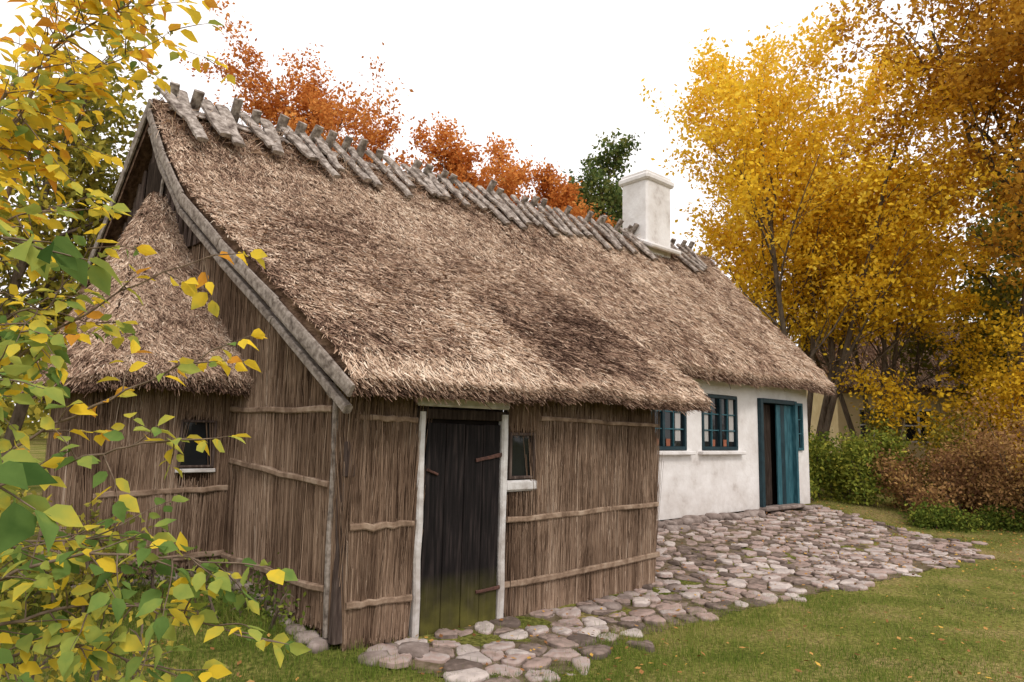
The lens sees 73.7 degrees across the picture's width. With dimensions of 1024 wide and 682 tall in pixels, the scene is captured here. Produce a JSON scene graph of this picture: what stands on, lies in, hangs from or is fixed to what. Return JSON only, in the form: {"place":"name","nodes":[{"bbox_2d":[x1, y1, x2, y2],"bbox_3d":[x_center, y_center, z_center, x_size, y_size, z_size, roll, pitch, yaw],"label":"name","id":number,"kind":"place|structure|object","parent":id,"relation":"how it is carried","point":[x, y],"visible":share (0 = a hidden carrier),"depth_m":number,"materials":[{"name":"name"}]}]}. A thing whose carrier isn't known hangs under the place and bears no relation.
{"place":"outdoors","nodes":[
{"label":"outdoors","id":0,"kind":"place"},
{"bbox_2d":[101,191,241,393],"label":"wing roof front","id":1,"kind":"structure","parent":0,"point":[155,195],"depth_m":7.04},
{"bbox_2d":[175,468,215,472],"bbox_3d":[-2.823,1.152,6.075,0.340,0.035,0.060,8,-10,-41],"label":"wing window sill","id":2,"kind":"structure","parent":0,"point":[193,470],"depth_m":6.06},
{"bbox_2d":[174,390,225,421],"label":"wall","id":3,"kind":"structure","parent":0,"point":[198,405],"depth_m":6.15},
{"bbox_2d":[419,423,445,635],"bbox_3d":[-0.651,1.523,5.568,0.194,1.700,0.035,8,-10,-41],"label":"door plank","id":4,"kind":"object","parent":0,"point":[431,547],"depth_m":5.55,"materials":[{"name":"wood"}]},
{"bbox_2d":[168,103,700,258],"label":"ridge boards","id":5,"kind":"object","parent":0,"point":[283,139],"visible":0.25,"depth_m":9.58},
{"bbox_2d":[439,423,464,629],"bbox_3d":[-0.501,1.545,5.699,0.194,1.700,0.035,8,-10,-41],"label":"door plank","id":6,"kind":"object","parent":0,"point":[452,533],"depth_m":5.68,"materials":[{"name":"wood"}]},
{"bbox_2d":[459,425,482,627],"bbox_3d":[-0.352,1.574,5.829,0.194,1.700,0.035,8,-10,-41],"label":"door plank","id":7,"kind":"object","parent":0,"point":[470,546],"depth_m":5.81,"materials":[{"name":"wood"}]},
{"bbox_2d":[478,425,499,621],"bbox_3d":[-0.204,1.588,5.964,0.194,1.700,0.035,8,-10,-41],"label":"door plank","id":8,"kind":"object","parent":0,"point":[489,532],"depth_m":5.95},
{"bbox_2d":[507,432,512,478],"bbox_3d":[-0.021,1.042,6.199,0.028,0.420,0.050,8,-10,-41],"label":"window frame","id":9,"kind":"object","parent":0,"point":[509,465],"visible":0.8,"depth_m":6.18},
{"bbox_2d":[0,424,1023,681],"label":"ground","id":10,"kind":"structure","parent":0,"point":[988,584],"depth_m":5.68,"materials":[{"name":"green plant"}]},
{"bbox_2d":[38,391,76,572],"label":"wall","id":11,"kind":"structure","parent":10,"relation":"on","point":[56,445],"depth_m":5.98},
{"bbox_2d":[0,488,152,630],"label":"bramble bush","id":12,"kind":"object","parent":10,"relation":"on","point":[47,597],"visible":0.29,"depth_m":4.85,"materials":[{"name":"green plant"}]},
{"bbox_2d":[54,390,106,585],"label":"wall","id":13,"kind":"structure","parent":10,"relation":"on","point":[70,495],"depth_m":5.67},
{"bbox_2d":[69,192,152,391],"bbox_3d":[-4.183,-0.626,6.978,1.090,2.457,3.380,8,-10,-41],"label":"wing roof hip","id":14,"kind":"object","parent":13,"relation":"on","point":[118,304],"visible":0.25,"depth_m":6.37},
{"bbox_2d":[146,161,164,197],"bbox_3d":[-4.266,-1.866,8.173,0.030,0.620,0.500,9,-11,-47],"label":"gable hatch","id":15,"kind":"object","parent":14,"relation":"on","point":[154,179],"visible":0.32,"depth_m":8.21,"materials":[{"name":"brown wood"}]},
{"bbox_2d":[117,151,201,247],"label":"gable planks","id":16,"kind":"object","parent":14,"relation":"on","point":[188,236],"visible":0.16,"depth_m":7.97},
{"bbox_2d":[159,166,182,212],"bbox_3d":[-3.764,-1.673,7.559,0.700,0.698,0.076,-5,-10,42],"label":"verge batten","id":17,"kind":"object","parent":14,"relation":"attached to","point":[171,192],"visible":0.6,"depth_m":7.52,"materials":[{"name":"grey wood"}]},
{"bbox_2d":[178,209,219,259],"bbox_3d":[-3.158,-1.079,6.921,1.046,0.732,0.077,-6,-10,42],"label":"verge batten","id":18,"kind":"object","parent":14,"relation":"attached to","point":[199,233],"visible":0.79,"depth_m":6.89,"materials":[{"name":"grey wood"}]},
{"bbox_2d":[177,193,221,247],"bbox_3d":[-3.115,-1.216,6.788,1.085,0.768,0.039,-6,-10,42],"label":"verge board","id":19,"kind":"object","parent":14,"relation":"attached to","point":[204,225],"visible":1,"depth_m":6.74,"materials":[{"name":"grey wood"}]},
{"bbox_2d":[216,256,277,323],"bbox_3d":[-2.391,-0.475,6.126,1.146,0.758,0.077,-6,-10,42],"label":"verge batten","id":20,"kind":"object","parent":14,"relation":"attached to","point":[251,294],"visible":0.91,"depth_m":6.06,"materials":[{"name":"grey wood"}]},
{"bbox_2d":[216,239,278,307],"bbox_3d":[-2.345,-0.611,5.993,1.184,0.790,0.042,-5,-10,41],"label":"verge board","id":21,"kind":"object","parent":14,"relation":"attached to","point":[263,290],"visible":0.88,"depth_m":5.90,"materials":[{"name":"grey wood"}]},
{"bbox_2d":[0,593,182,681],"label":"bramble bush","id":22,"kind":"object","parent":10,"relation":"on","point":[95,675],"visible":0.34,"depth_m":3.55,"materials":[{"name":"green plant"}]},
{"bbox_2d":[0,0,183,462],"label":"green hornbeam tree","id":23,"kind":"object","parent":10,"relation":"on","point":[79,165],"visible":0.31,"depth_m":11.29,"materials":[{"name":"green plant"}]},
{"bbox_2d":[42,531,233,610],"bbox_3d":[-2.889,1.815,5.438,1.160,0.577,1.036,1,-8,0],"label":"nettle plant","id":24,"kind":"object","parent":10,"relation":"on","point":[143,575],"visible":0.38,"depth_m":5.48,"materials":[{"name":"green plant"}]},
{"bbox_2d":[0,0,310,681],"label":"hazel shrub","id":25,"kind":"object","parent":10,"relation":"on","point":[22,468],"visible":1,"depth_m":2.09,"materials":[{"name":"yellow plant"}]},
{"bbox_2d":[76,386,235,579],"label":"wall","id":26,"kind":"structure","parent":10,"relation":"on","point":[195,523],"depth_m":5.86,"materials":[{"name":"wicker"}]},
{"bbox_2d":[90,549,224,565],"bbox_3d":[-2.999,1.859,5.820,1.100,0.064,0.058,8,-10,-41],"label":"wall rail","id":27,"kind":"object","parent":26,"relation":"attached to","point":[200,554],"depth_m":5.99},
{"bbox_2d":[92,485,227,498],"bbox_3d":[-2.986,1.299,5.895,1.101,0.082,0.050,8,-10,-41],"label":"wall rail","id":28,"kind":"object","parent":26,"relation":"attached to","point":[148,492],"depth_m":5.88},
{"bbox_2d":[180,422,211,464],"bbox_3d":[-2.831,0.921,6.121,0.288,0.398,0.006,8,-10,-41],"label":"window glass","id":29,"kind":"object","parent":26,"relation":"in","point":[192,455],"visible":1,"depth_m":6.11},
{"bbox_2d":[121,416,213,578],"bbox_3d":[-3.012,1.131,5.982,1.140,1.900,0.001,8,-10,-41],"label":"wing wall backing","id":30,"kind":"object","parent":10,"relation":"on","point":[197,475],"visible":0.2,"depth_m":6.12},
{"bbox_2d":[144,193,322,633],"bbox_3d":[-3.629,-0.163,7.487,6.526,5.232,0.001,-5,-10,41],"label":"gable backing","id":31,"kind":"object","parent":10,"relation":"on","point":[305,625],"visible":0.04,"depth_m":5.25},
{"bbox_2d":[221,552,323,591],"bbox_3d":[-1.999,1.889,5.610,1.603,0.088,0.079,-6,-10,42],"label":"wall rail","id":32,"kind":"object","parent":31,"relation":"attached to","point":[308,585],"depth_m":5.34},
{"bbox_2d":[229,458,329,487],"bbox_3d":[-1.980,1.093,5.716,1.605,0.160,0.070,-5,-10,41],"label":"wall rail","id":33,"kind":"object","parent":31,"relation":"attached to","point":[281,474],"depth_m":5.65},
{"bbox_2d":[230,405,332,412],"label":"wall rail","id":34,"kind":"object","parent":31,"relation":"attached to","point":[318,408],"depth_m":5.69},
{"bbox_2d":[151,101,702,411],"bbox_3d":[-1.028,-1.038,7.976,5.024,3.643,4.413,8,-10,-41],"label":"thatched roof","id":35,"kind":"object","parent":31,"relation":"attached to","point":[317,334],"visible":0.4,"depth_m":7.40,"materials":[{"name":"wicker"}]},
{"bbox_2d":[145,106,163,154],"bbox_3d":[-4.153,-2.444,7.926,0.037,0.786,0.674,10,-11,-47],"label":"verge board","id":36,"kind":"object","parent":35,"relation":"attached to","point":[155,132],"visible":0.98,"depth_m":7.88,"materials":[{"name":"grey wood"}]},
{"bbox_2d":[158,150,183,198],"bbox_3d":[-3.713,-1.810,7.428,0.756,0.737,0.043,-6,-10,42],"label":"verge board","id":37,"kind":"object","parent":35,"relation":"attached to","point":[176,187],"visible":0.97,"depth_m":7.39,"materials":[{"name":"grey wood"}]},
{"bbox_2d":[270,317,352,413],"bbox_3d":[-1.579,0.160,5.287,1.164,0.800,0.072,-6,-10,42],"label":"verge batten","id":38,"kind":"object","parent":35,"relation":"attached to","point":[339,399],"visible":0.97,"depth_m":5.18,"materials":[{"name":"grey wood"}]},
{"bbox_2d":[271,298,354,396],"bbox_3d":[-1.533,0.017,5.158,1.203,0.826,0.037,-6,-10,42],"label":"verge board","id":39,"kind":"object","parent":35,"relation":"attached to","point":[321,356],"visible":1,"depth_m":5.08,"materials":[{"name":"grey wood"}]},
{"bbox_2d":[154,82,707,272],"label":"ridge timbers","id":40,"kind":"object","parent":35,"relation":"on","point":[218,115],"visible":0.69,"depth_m":9.99,"materials":[{"name":"wood"}]},
{"bbox_2d":[73,99,167,308],"bbox_3d":[-0.936,-0.775,12.820,12.184,3.400,2.830,8,-10,-41],"label":"roof thatch rear","id":41,"kind":"object","parent":40,"relation":"attached to","point":[139,165],"visible":0.01,"depth_m":8.55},
{"bbox_2d":[88,100,152,264],"bbox_3d":[-4.951,-1.935,8.585,0.038,1.824,1.786,9,-11,-47],"label":"verge board rear","id":42,"kind":"object","parent":41,"relation":"attached to","point":[133,146],"visible":0.76,"depth_m":8.47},
{"bbox_2d":[21,92,835,415],"bbox_3d":[0.231,-0.773,10.995,13.125,4.170,7.534,8,-10,-41],"label":"thatch straw","id":43,"kind":"object","parent":41,"relation":"attached to","point":[167,318],"visible":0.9,"depth_m":7.54,"materials":[{"name":"wicker"}]},
{"bbox_2d":[193,551,309,630],"bbox_3d":[-2.009,1.930,5.357,1.136,0.558,0.885,-1,-8,20],"label":"nettle plant","id":44,"kind":"object","parent":10,"relation":"on","point":[275,607],"visible":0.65,"depth_m":5.28,"materials":[{"name":"green plant"}]},
{"bbox_2d":[171,156,363,636],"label":"wall","id":45,"kind":"structure","parent":10,"relation":"on","point":[269,517],"depth_m":5.71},
{"bbox_2d":[322,382,339,637],"bbox_3d":[-1.352,1.250,5.149,0.083,1.880,0.058,8,-10,-41],"label":"corner batten","id":46,"kind":"object","parent":45,"relation":"attached to","point":[335,415],"visible":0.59,"depth_m":5.11,"materials":[{"name":"grey wood"}]},
{"bbox_2d":[179,0,439,171],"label":"orange beech tree","id":47,"kind":"object","parent":10,"relation":"on","point":[322,112],"visible":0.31,"depth_m":23.31,"materials":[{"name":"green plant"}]},
{"bbox_2d":[328,391,356,644],"bbox_3d":[-1.254,1.207,5.117,0.125,2.000,0.107,8,-10,-41],"label":"corner post","id":48,"kind":"object","parent":10,"relation":"on","point":[335,630],"visible":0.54,"depth_m":4.99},
{"bbox_2d":[342,441,355,476],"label":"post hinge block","id":49,"kind":"structure","parent":48,"relation":"attached to","point":[346,457],"depth_m":5.08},
{"bbox_2d":[330,393,433,650],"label":"wall reeds","id":50,"kind":"object","parent":10,"relation":"on","point":[379,564],"depth_m":5.23,"materials":[{"name":"wicker"}]},
{"bbox_2d":[345,594,411,609],"bbox_3d":[-1.002,1.967,5.159,0.561,0.071,0.056,8,-10,-41],"label":"wall rail","id":51,"kind":"object","parent":50,"relation":"attached to","point":[374,602],"depth_m":5.14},
{"bbox_2d":[349,520,414,531],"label":"wall rail","id":52,"kind":"object","parent":50,"relation":"attached to","point":[376,526],"depth_m":5.18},
{"bbox_2d":[358,413,418,422],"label":"wall rail","id":53,"kind":"object","parent":50,"relation":"attached to","point":[389,418],"depth_m":5.33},
{"bbox_2d":[0,287,797,438],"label":"distant woods","id":54,"kind":"object","parent":10,"relation":"on","point":[35,414],"visible":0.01,"depth_m":43.76,"materials":[{"name":"green plant"}]},
{"bbox_2d":[409,411,425,637],"bbox_3d":[-0.757,1.454,5.482,0.077,1.770,0.096,8,-10,-41],"label":"door jamb","id":55,"kind":"object","parent":10,"relation":"on","point":[414,616],"depth_m":5.44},
{"bbox_2d":[414,408,508,420],"bbox_3d":[-0.424,0.639,5.900,1.000,0.085,0.080,8,-10,-41],"label":"door lintel","id":56,"kind":"structure","parent":55,"relation":"on","point":[450,414],"depth_m":5.85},
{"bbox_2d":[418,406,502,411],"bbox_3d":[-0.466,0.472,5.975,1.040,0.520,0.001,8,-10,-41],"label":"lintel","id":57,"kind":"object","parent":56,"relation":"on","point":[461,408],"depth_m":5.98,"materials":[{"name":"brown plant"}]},
{"bbox_2d":[416,397,509,409],"bbox_3d":[-0.402,0.528,5.892,1.000,0.100,0.060,8,-10,-41],"label":"door header plaster","id":58,"kind":"object","parent":56,"relation":"on","point":[425,401],"visible":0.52,"depth_m":5.83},
{"bbox_2d":[70,505,822,666],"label":"foundation stones","id":59,"kind":"object","parent":10,"relation":"on","point":[414,649],"visible":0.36,"depth_m":6.26,"materials":[{"name":"stone"}]},
{"bbox_2d":[656,378,809,519],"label":"wall","id":60,"kind":"structure","parent":59,"relation":"on","point":[697,484],"depth_m":11.40,"materials":[{"name":"paint"}]},
{"bbox_2d":[485,205,829,392],"bbox_3d":[2.892,-0.785,12.533,6.921,3.284,2.802,8,-10,-41],"label":"roof thatch","id":61,"kind":"object","parent":60,"relation":"on","point":[645,301],"visible":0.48,"depth_m":11.56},
{"bbox_2d":[622,179,670,258],"bbox_3d":[2.860,-2.340,14.524,0.840,2.100,0.680,8,-10,-41],"label":"chimney stack","id":62,"kind":"object","parent":61,"relation":"on","point":[646,205],"visible":0.52,"depth_m":14.27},
{"bbox_2d":[619,171,673,188],"bbox_3d":[2.884,-3.361,14.660,0.960,0.150,0.800,8,-10,-41],"label":"chimney cap","id":63,"kind":"object","parent":62,"relation":"on","point":[646,175],"visible":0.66,"depth_m":14.34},
{"bbox_2d":[637,237,680,255],"bbox_3d":[2.985,-2.010,14.329,1.000,0.382,0.697,8,-10,-41],"label":"chimney collar","id":64,"kind":"object","parent":62,"relation":"attached to","point":[661,247],"visible":0.76,"depth_m":13.95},
{"bbox_2d":[654,409,682,445],"bbox_3d":[2.278,1.203,10.423,1.155,0.855,0.008,8,-10,-41],"label":"window glass","id":65,"kind":"object","parent":60,"relation":"attached to","point":[668,423],"visible":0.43,"depth_m":10.54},
{"bbox_2d":[682,412,686,449],"bbox_3d":[2.719,1.262,10.790,0.055,0.910,0.070,8,-10,-41],"label":"window frame","id":66,"kind":"object","parent":60,"relation":"attached to","point":[684,423],"visible":0.4,"depth_m":10.75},
{"bbox_2d":[705,398,733,446],"bbox_3d":[3.463,1.368,11.463,1.025,0.855,0.011,8,-10,-41],"label":"window glass","id":67,"kind":"object","parent":60,"relation":"attached to","point":[714,423],"visible":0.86,"depth_m":11.44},
{"bbox_2d":[698,451,745,454],"bbox_3d":[3.501,1.858,11.341,1.320,0.060,0.120,8,-10,-41],"label":"window sill","id":68,"kind":"structure","parent":60,"relation":"attached to","point":[721,452],"depth_m":11.22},
{"bbox_2d":[733,397,737,449],"bbox_3d":[3.856,1.421,11.787,0.055,0.910,0.070,8,-10,-41],"label":"window frame","id":69,"kind":"object","parent":60,"relation":"attached to","point":[735,423],"visible":0.8,"depth_m":11.76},
{"bbox_2d":[763,404,767,504],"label":"door inner plank","id":70,"kind":"object","parent":60,"relation":"attached to","point":[765,451],"depth_m":12.59,"materials":[{"name":"brown wood"}]},
{"bbox_2d":[766,404,771,504],"bbox_3d":[4.769,2.102,12.688,0.140,1.840,0.030,8,-10,-41],"label":"door inner plank","id":71,"kind":"object","parent":60,"relation":"attached to","point":[769,454],"depth_m":12.67,"materials":[{"name":"brown wood"}]},
{"bbox_2d":[763,403,778,504],"bbox_3d":[4.777,2.083,12.778,1.360,1.930,0.021,8,-10,-41],"label":"door opening","id":72,"kind":"object","parent":60,"relation":"attached to","point":[773,454],"depth_m":12.91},
{"bbox_2d":[763,398,794,404],"bbox_3d":[4.931,1.135,12.753,1.190,0.080,0.140,8,-10,-41],"label":"door frame top","id":73,"kind":"object","parent":60,"relation":"attached to","point":[776,401],"depth_m":12.67,"materials":[{"name":"blue paint"}]},
{"bbox_2d":[788,401,799,503],"bbox_3d":[5.396,2.135,13.056,0.070,1.950,0.140,8,-10,-41],"label":"door frame","id":74,"kind":"object","parent":60,"relation":"attached to","point":[795,454],"visible":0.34,"depth_m":13.01,"materials":[{"name":"teal paint"}]},
{"bbox_2d":[799,403,803,450],"bbox_3d":[5.642,1.677,13.328,0.050,0.910,0.080,8,-10,-41],"label":"window frame","id":75,"kind":"object","parent":60,"relation":"attached to","point":[801,427],"visible":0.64,"depth_m":13.30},
{"bbox_2d":[426,419,498,424],"bbox_3d":[-0.451,1.559,5.800,0.840,1.780,0.021,8,-10,-41],"label":"door gap backing","id":76,"kind":"object","parent":10,"relation":"on","point":[471,422],"depth_m":5.92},
{"bbox_2d":[407,111,544,205],"bbox_3d":[-2.245,-1.917,25.626,8.416,13.356,7.034,1,-8,0],"label":"orange beech tree","id":77,"kind":"object","parent":10,"relation":"on","point":[458,163],"visible":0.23,"depth_m":25.38,"materials":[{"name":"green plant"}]},
{"bbox_2d":[496,415,507,618],"bbox_3d":[-0.098,1.571,6.060,0.084,1.820,0.095,8,-10,-41],"label":"door jamb","id":78,"kind":"object","parent":10,"relation":"on","point":[503,464],"depth_m":6.04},
{"bbox_2d":[3,492,1023,681],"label":"fallen leaves","id":79,"kind":"object","parent":10,"relation":"on","point":[640,671],"visible":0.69,"depth_m":6.70,"materials":[{"name":"yellow plant"}]},
{"bbox_2d":[523,157,616,226],"bbox_3d":[1.614,-1.098,25.963,6.991,12.045,5.285,5,-9,-27],"label":"orange beech tree","id":80,"kind":"object","parent":10,"relation":"on","point":[549,186],"visible":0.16,"depth_m":26.04,"materials":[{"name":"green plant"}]},
{"bbox_2d":[504,400,637,531],"bbox_3d":[0.715,1.558,6.841,2.170,2.250,0.001,8,-10,-41],"label":"wall reed backing","id":81,"kind":"object","parent":10,"relation":"on","point":[521,492],"depth_m":6.29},
{"bbox_2d":[512,436,530,475],"bbox_3d":[0.078,1.058,6.306,0.292,0.392,0.007,8,-10,-41],"label":"window glass","id":82,"kind":"object","parent":81,"relation":"attached to","point":[520,467],"visible":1,"depth_m":6.30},
{"bbox_2d":[507,479,536,491],"bbox_3d":[0.077,1.324,6.257,0.400,0.100,0.070,8,-10,-41],"label":"window sill","id":83,"kind":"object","parent":81,"relation":"attached to","point":[518,485],"visible":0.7,"depth_m":6.22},
{"bbox_2d":[505,402,540,437],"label":"wall","id":84,"kind":"structure","parent":81,"relation":"attached to","point":[521,417],"depth_m":6.31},
{"bbox_2d":[505,551,659,587],"bbox_3d":[0.763,2.232,6.702,2.242,0.106,0.065,8,-10,-41],"label":"wall rail","id":85,"kind":"object","parent":81,"relation":"attached to","point":[559,575],"depth_m":6.58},
{"bbox_2d":[506,502,658,522],"bbox_3d":[0.773,1.692,6.776,2.201,0.082,0.070,8,-10,-41],"label":"wall rail","id":86,"kind":"object","parent":81,"relation":"attached to","point":[544,516],"depth_m":6.63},
{"bbox_2d":[540,416,658,427],"bbox_3d":[0.951,0.838,7.031,1.820,0.068,0.056,8,-10,-41],"label":"wall rail","id":87,"kind":"object","parent":81,"relation":"attached to","point":[566,419],"depth_m":6.93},
{"bbox_2d":[503,400,663,616],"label":"wall reeds","id":88,"kind":"object","parent":10,"relation":"on","point":[579,466],"depth_m":6.75,"materials":[{"name":"wicker"}]},
{"bbox_2d":[561,128,644,233],"bbox_3d":[3.914,-1.767,29.012,4.945,14.293,5.321,3,-8,-11],"label":"green tree","id":89,"kind":"object","parent":10,"relation":"on","point":[610,196],"visible":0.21,"depth_m":28.71,"materials":[{"name":"green plant"}]},
{"bbox_2d":[639,0,1023,485],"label":"yellow maple tree","id":90,"kind":"object","parent":10,"relation":"on","point":[752,192],"visible":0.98,"depth_m":17.60,"materials":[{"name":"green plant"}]},
{"bbox_2d":[808,426,881,495],"bbox_3d":[7.831,2.990,17.182,2.790,1.731,2.209,5,-9,-29],"label":"green bush","id":91,"kind":"object","parent":10,"relation":"on","point":[828,439],"visible":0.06,"depth_m":16.79,"materials":[{"name":"green plant"}]},
{"bbox_2d":[808,419,910,504],"bbox_3d":[6.956,2.687,14.834,3.093,2.077,2.427,5,-8,-24],"label":"green bush","id":92,"kind":"object","parent":10,"relation":"on","point":[850,464],"visible":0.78,"depth_m":14.62,"materials":[{"name":"green plant"}]},
{"bbox_2d":[719,126,1011,480],"bbox_3d":[10.350,-1.516,20.456,8.906,11.813,8.866,0,-8,13],"label":"yellow maple tree","id":93,"kind":"object","parent":10,"relation":"on","point":[937,277],"visible":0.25,"depth_m":19.47,"materials":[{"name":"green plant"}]},
{"bbox_2d":[798,310,1004,482],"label":"yellow cottage","id":94,"kind":"structure","parent":10,"relation":"on","point":[838,423],"depth_m":22.85,"materials":[{"name":"paint"}]},
{"bbox_2d":[905,411,930,440],"bbox_3d":[13.414,2.803,22.528,0.800,1.000,0.050,0,-8,8],"label":"window pane","id":95,"kind":"structure","parent":94,"relation":"in","point":[910,431],"depth_m":22.51,"materials":[{"name":"black glass"}]},
{"bbox_2d":[800,0,1023,512],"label":"golden oak tree","id":96,"kind":"object","parent":10,"relation":"on","point":[1005,45],"visible":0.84,"depth_m":16.06,"materials":[{"name":"orange plant"}]},
{"bbox_2d":[822,291,1023,517],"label":"yellow hazel bush","id":97,"kind":"object","parent":10,"relation":"on","point":[1011,398],"visible":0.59,"depth_m":16.57,"materials":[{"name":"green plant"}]},
{"bbox_2d":[847,391,1010,493],"bbox_3d":[10.668,2.575,16.966,3.798,2.725,3.461,1,-8,0],"label":"olive thicket bush","id":98,"kind":"object","parent":10,"relation":"on","point":[944,434],"visible":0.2,"depth_m":16.68,"materials":[{"name":"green plant"}]},
{"bbox_2d":[848,273,1023,472],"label":"yellow hazel bush","id":99,"kind":"object","parent":10,"relation":"on","point":[945,406],"visible":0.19,"depth_m":17.34,"materials":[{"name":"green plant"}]},
{"bbox_2d":[866,429,1023,521],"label":"russet bush","id":100,"kind":"object","parent":10,"relation":"on","point":[955,489],"visible":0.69,"depth_m":13.84,"materials":[{"name":"brown plant"}]},
{"bbox_2d":[873,138,1023,428],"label":"olive lime tree","id":101,"kind":"object","parent":10,"relation":"on","point":[990,282],"visible":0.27,"depth_m":21.11,"materials":[{"name":"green plant"}]},
{"bbox_2d":[898,491,1023,532],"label":"green hedge","id":102,"kind":"object","parent":10,"relation":"on","point":[934,517],"visible":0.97,"depth_m":12.93,"materials":[{"name":"green plant"}]},
{"bbox_2d":[926,378,1023,523],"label":"russet bush","id":103,"kind":"object","parent":10,"relation":"on","point":[998,451],"visible":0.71,"depth_m":13.33,"materials":[{"name":"brown plant"}]},
{"bbox_2d":[0,0,1023,421],"label":"sky","id":104,"kind":"structure","parent":0,"point":[550,76],"materials":[{"name":"white"}]},
{"bbox_2d":[660,410,664,445],"bbox_3d":[2.290,1.201,10.409,0.060,0.798,0.066,8,-10,-41],"label":"window mullion","id":105,"kind":"structure","parent":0,"point":[662,430],"depth_m":10.37},
{"bbox_2d":[365,507,994,681],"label":"cobblestone path","id":106,"kind":"structure","parent":0,"point":[784,576],"depth_m":7.75,"materials":[{"name":"stone"}]},
{"bbox_2d":[759,503,804,511],"bbox_3d":[4.920,3.034,12.463,1.400,0.070,0.220,8,-10,-41],"label":"door threshold","id":107,"kind":"object","parent":106,"relation":"on","point":[770,508],"depth_m":12.34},
{"bbox_2d":[757,398,765,507],"bbox_3d":[4.431,2.000,12.209,0.090,1.950,0.140,8,-10,-41],"label":"door frame","id":108,"kind":"object","parent":107,"relation":"on","point":[761,459],"visible":0.7,"depth_m":12.16,"materials":[{"name":"blue paint"}]},
{"bbox_2d":[775,405,782,504],"bbox_3d":[4.968,2.110,12.716,0.143,1.840,0.035,8,-10,-41],"label":"door leaf plank","id":109,"kind":"object","parent":107,"relation":"on","point":[778,456],"depth_m":12.69,"materials":[{"name":"teal paint"}]},
{"bbox_2d":[780,405,786,503],"bbox_3d":[5.080,2.126,12.815,0.143,1.840,0.035,8,-10,-41],"label":"door leaf plank","id":110,"kind":"object","parent":107,"relation":"on","point":[783,454],"depth_m":12.79,"materials":[{"name":"blue paint"}]},
{"bbox_2d":[784,405,790,503],"bbox_3d":[5.192,2.141,12.913,0.143,1.840,0.035,8,-10,-41],"label":"door leaf plank","id":111,"kind":"object","parent":107,"relation":"on","point":[787,453],"depth_m":12.89,"materials":[{"name":"teal paint"}]},
{"bbox_2d":[788,406,793,502],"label":"door leaf plank","id":112,"kind":"object","parent":107,"relation":"on","point":[790,456],"depth_m":12.99,"materials":[{"name":"teal paint"}]},
{"bbox_2d":[717,399,721,446],"bbox_3d":[3.474,1.367,11.449,0.060,0.798,0.066,8,-10,-41],"label":"window mullion","id":113,"kind":"structure","parent":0,"point":[719,416],"depth_m":11.43},
{"bbox_2d":[728,400,733,441],"bbox_3d":[3.760,1.364,11.719,0.140,0.720,0.005,8,-10,-41],"label":"window curtain","id":114,"kind":"object","parent":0,"point":[730,408],"depth_m":11.71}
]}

